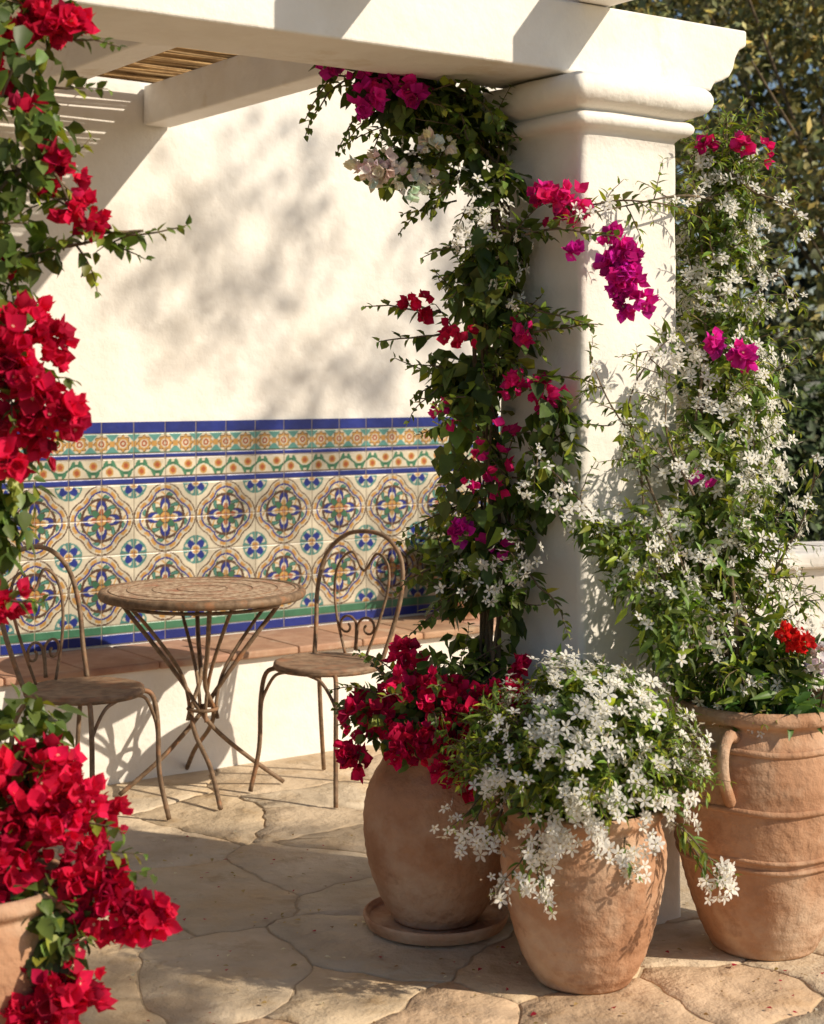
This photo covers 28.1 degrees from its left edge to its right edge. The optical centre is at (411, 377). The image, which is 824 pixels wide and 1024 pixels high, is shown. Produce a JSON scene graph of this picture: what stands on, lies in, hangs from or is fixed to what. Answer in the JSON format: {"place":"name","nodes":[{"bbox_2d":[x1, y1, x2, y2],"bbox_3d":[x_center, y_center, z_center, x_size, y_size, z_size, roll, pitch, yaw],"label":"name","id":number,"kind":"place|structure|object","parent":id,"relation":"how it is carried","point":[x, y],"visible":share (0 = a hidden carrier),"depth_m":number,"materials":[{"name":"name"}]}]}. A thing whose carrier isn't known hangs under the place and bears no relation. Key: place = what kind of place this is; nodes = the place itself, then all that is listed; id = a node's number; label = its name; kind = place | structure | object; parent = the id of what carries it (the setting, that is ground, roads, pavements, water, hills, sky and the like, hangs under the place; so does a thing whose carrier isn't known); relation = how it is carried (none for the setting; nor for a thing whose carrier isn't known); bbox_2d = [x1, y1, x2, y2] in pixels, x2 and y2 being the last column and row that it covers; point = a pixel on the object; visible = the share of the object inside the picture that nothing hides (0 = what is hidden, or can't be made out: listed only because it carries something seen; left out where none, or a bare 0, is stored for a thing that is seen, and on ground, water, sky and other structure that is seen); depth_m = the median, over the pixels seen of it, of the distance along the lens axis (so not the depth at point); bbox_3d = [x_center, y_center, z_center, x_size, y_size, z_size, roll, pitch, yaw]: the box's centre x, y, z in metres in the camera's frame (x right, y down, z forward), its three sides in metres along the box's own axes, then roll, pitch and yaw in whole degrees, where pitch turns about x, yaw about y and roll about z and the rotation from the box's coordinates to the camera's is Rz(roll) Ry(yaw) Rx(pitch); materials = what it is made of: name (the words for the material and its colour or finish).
{"place":"outdoors","nodes":[
{"label":"outdoors","id":0,"kind":"place"},
{"bbox_2d":[38,656,823,1023],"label":"flagstone patio","id":1,"kind":"structure","parent":0,"point":[354,980],"depth_m":4.26,"materials":[{"name":"beige stone"}]},
{"bbox_2d":[0,858,70,1023],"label":"terracotta pot","id":2,"kind":"object","parent":1,"relation":"on","point":[19,941],"visible":0.33,"depth_m":3.21,"materials":[{"name":"ceramic"}]},
{"bbox_2d":[0,0,191,1023],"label":"bougainvillea plant","id":3,"kind":"object","parent":2,"relation":"in","point":[49,794],"visible":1,"depth_m":3.31,"materials":[{"name":"red plant"}]},
{"bbox_2d":[0,544,171,846],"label":"bistro chair","id":4,"kind":"object","parent":1,"relation":"on","point":[87,690],"visible":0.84,"depth_m":5.49,"materials":[{"name":"metal"}]},
{"bbox_2d":[98,577,305,809],"bbox_3d":[-0.755,1.122,5.930,0.744,0.728,0.744,0,0,0],"label":"bistro table","id":5,"kind":"object","parent":1,"relation":"on","point":[209,595],"visible":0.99,"depth_m":5.88,"materials":[{"name":"metal"}]},
{"bbox_2d":[0,613,495,784],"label":"wall bench","id":6,"kind":"object","parent":1,"relation":"on","point":[125,742],"depth_m":6.31,"materials":[{"name":"white paint"}]},
{"bbox_2d":[434,576,477,619],"bbox_3d":[0.214,0.952,7.195,0.238,0.196,0.241,0,0,0],"label":"terracotta pot","id":7,"kind":"object","parent":6,"relation":"on","point":[469,616],"visible":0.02,"depth_m":7.13,"materials":[{"name":"ceramic"}]},
{"bbox_2d":[406,514,456,585],"bbox_3d":[0.225,0.795,7.214,0.445,0.386,0.373,0,0,-26],"label":"potted houseplant","id":8,"kind":"object","parent":7,"relation":"on","point":[429,550],"visible":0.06,"depth_m":7.19,"materials":[{"name":"green plant"}]},
{"bbox_2d":[0,76,502,657],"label":"white wall","id":9,"kind":"structure","parent":1,"relation":"on","point":[268,274],"depth_m":6.80,"materials":[{"name":"paint"}]},
{"bbox_2d":[0,416,500,654],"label":"tile wainscot","id":10,"kind":"object","parent":9,"relation":"attached to","point":[290,500],"visible":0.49,"depth_m":6.75,"materials":[{"name":"multicoloured tile"}]},
{"bbox_2d":[248,529,404,807],"bbox_3d":[-0.296,1.025,5.963,0.407,0.921,0.449,0,0,36],"label":"bistro chair","id":11,"kind":"object","parent":1,"relation":"on","point":[314,665],"visible":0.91,"depth_m":5.98,"materials":[{"name":"metal"}]},
{"bbox_2d":[363,738,508,945],"bbox_3d":[0.065,1.221,4.470,0.396,0.529,0.396,0,0,-45],"label":"terracotta pot","id":12,"kind":"object","parent":1,"relation":"on","point":[432,890],"visible":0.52,"depth_m":4.32,"materials":[{"name":"ceramic"}]},
{"bbox_2d":[327,622,542,803],"bbox_3d":[0.074,0.887,4.406,0.600,0.444,0.471,0,0,0],"label":"potted bougainvillea","id":13,"kind":"object","parent":12,"relation":"on","point":[418,703],"visible":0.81,"depth_m":4.33,"materials":[{"name":"red plant"}]},
{"bbox_2d":[299,65,709,895],"bbox_3d":[0.226,0.190,4.376,0.952,2.446,0.630,0,0,38],"label":"climbing bougainvillea vine","id":14,"kind":"object","parent":12,"relation":"in","point":[443,121],"visible":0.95,"depth_m":4.41,"materials":[{"name":"green plant"}]},
{"bbox_2d":[82,831,823,1023],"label":"fallen petals","id":15,"kind":"object","parent":1,"relation":"on","point":[575,1003],"visible":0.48,"depth_m":4.16,"materials":[{"name":"red plant"}]},
{"bbox_2d":[500,794,666,994],"bbox_3d":[0.426,1.269,4.080,0.411,0.438,0.416,0,0,-21],"label":"terracotta pot","id":16,"kind":"object","parent":1,"relation":"on","point":[595,937],"visible":0.65,"depth_m":3.92,"materials":[{"name":"ceramic"}]},
{"bbox_2d":[430,638,743,919],"bbox_3d":[0.419,0.962,4.038,0.758,0.650,0.693,0,0,0],"label":"potted jasmine","id":17,"kind":"object","parent":16,"relation":"on","point":[575,749],"visible":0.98,"depth_m":3.88,"materials":[{"name":"white plant"}]},
{"bbox_2d":[480,71,713,922],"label":"plaster pillar","id":18,"kind":"structure","parent":1,"relation":"on","point":[596,131],"depth_m":4.43,"materials":[{"name":"white paint"}]},
{"bbox_2d":[0,0,745,127],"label":"pergola","id":19,"kind":"object","parent":18,"relation":"on","point":[192,60],"visible":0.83,"depth_m":4.32,"materials":[{"name":"white paint"}]},
{"bbox_2d":[669,686,823,960],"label":"terracotta urn","id":20,"kind":"object","parent":1,"relation":"on","point":[762,823],"visible":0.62,"depth_m":4.13,"materials":[{"name":"ceramic"}]},
{"bbox_2d":[516,90,823,739],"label":"climbing jasmine","id":21,"kind":"object","parent":20,"relation":"in","point":[760,673],"visible":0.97,"depth_m":4.31,"materials":[{"name":"green plant"}]},
{"bbox_2d":[774,620,823,707],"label":"geranium","id":22,"kind":"object","parent":20,"relation":"in","point":[796,643],"visible":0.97,"depth_m":4.15,"materials":[{"name":"red plant"}]},
{"bbox_2d":[652,0,823,396],"label":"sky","id":23,"kind":"structure","parent":0,"point":[813,272],"materials":[{"name":"green plant"}]},
{"bbox_2d":[742,404,823,542],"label":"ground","id":24,"kind":"structure","parent":0,"point":[816,421],"depth_m":22.29,"materials":[{"name":"green plant"}]},
{"bbox_2d":[608,0,822,345],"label":"olive tree","id":25,"kind":"object","parent":24,"relation":"on","point":[678,147],"visible":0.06,"depth_m":12.17,"materials":[{"name":"green plant"}]},
{"bbox_2d":[610,0,823,389],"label":"olive tree","id":26,"kind":"object","parent":24,"relation":"on","point":[808,156],"visible":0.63,"depth_m":10.39,"materials":[{"name":"green plant"}]},
{"bbox_2d":[627,0,823,539],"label":"background trees","id":27,"kind":"object","parent":24,"relation":"on","point":[803,265],"visible":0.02,"depth_m":15.19,"materials":[{"name":"green plant"}]},
{"bbox_2d":[658,0,823,210],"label":"olive tree","id":28,"kind":"object","parent":24,"relation":"on","point":[787,54],"visible":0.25,"depth_m":12.88,"materials":[{"name":"green plant"}]},
{"bbox_2d":[676,326,823,579],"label":"hedge","id":29,"kind":"object","parent":24,"relation":"on","point":[801,400],"visible":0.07,"depth_m":9.32,"materials":[{"name":"green plant"}]},
{"bbox_2d":[680,541,823,688],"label":"garden wall","id":30,"kind":"structure","parent":24,"relation":"on","point":[817,562],"depth_m":6.91,"materials":[{"name":"white paint"}]}
]}

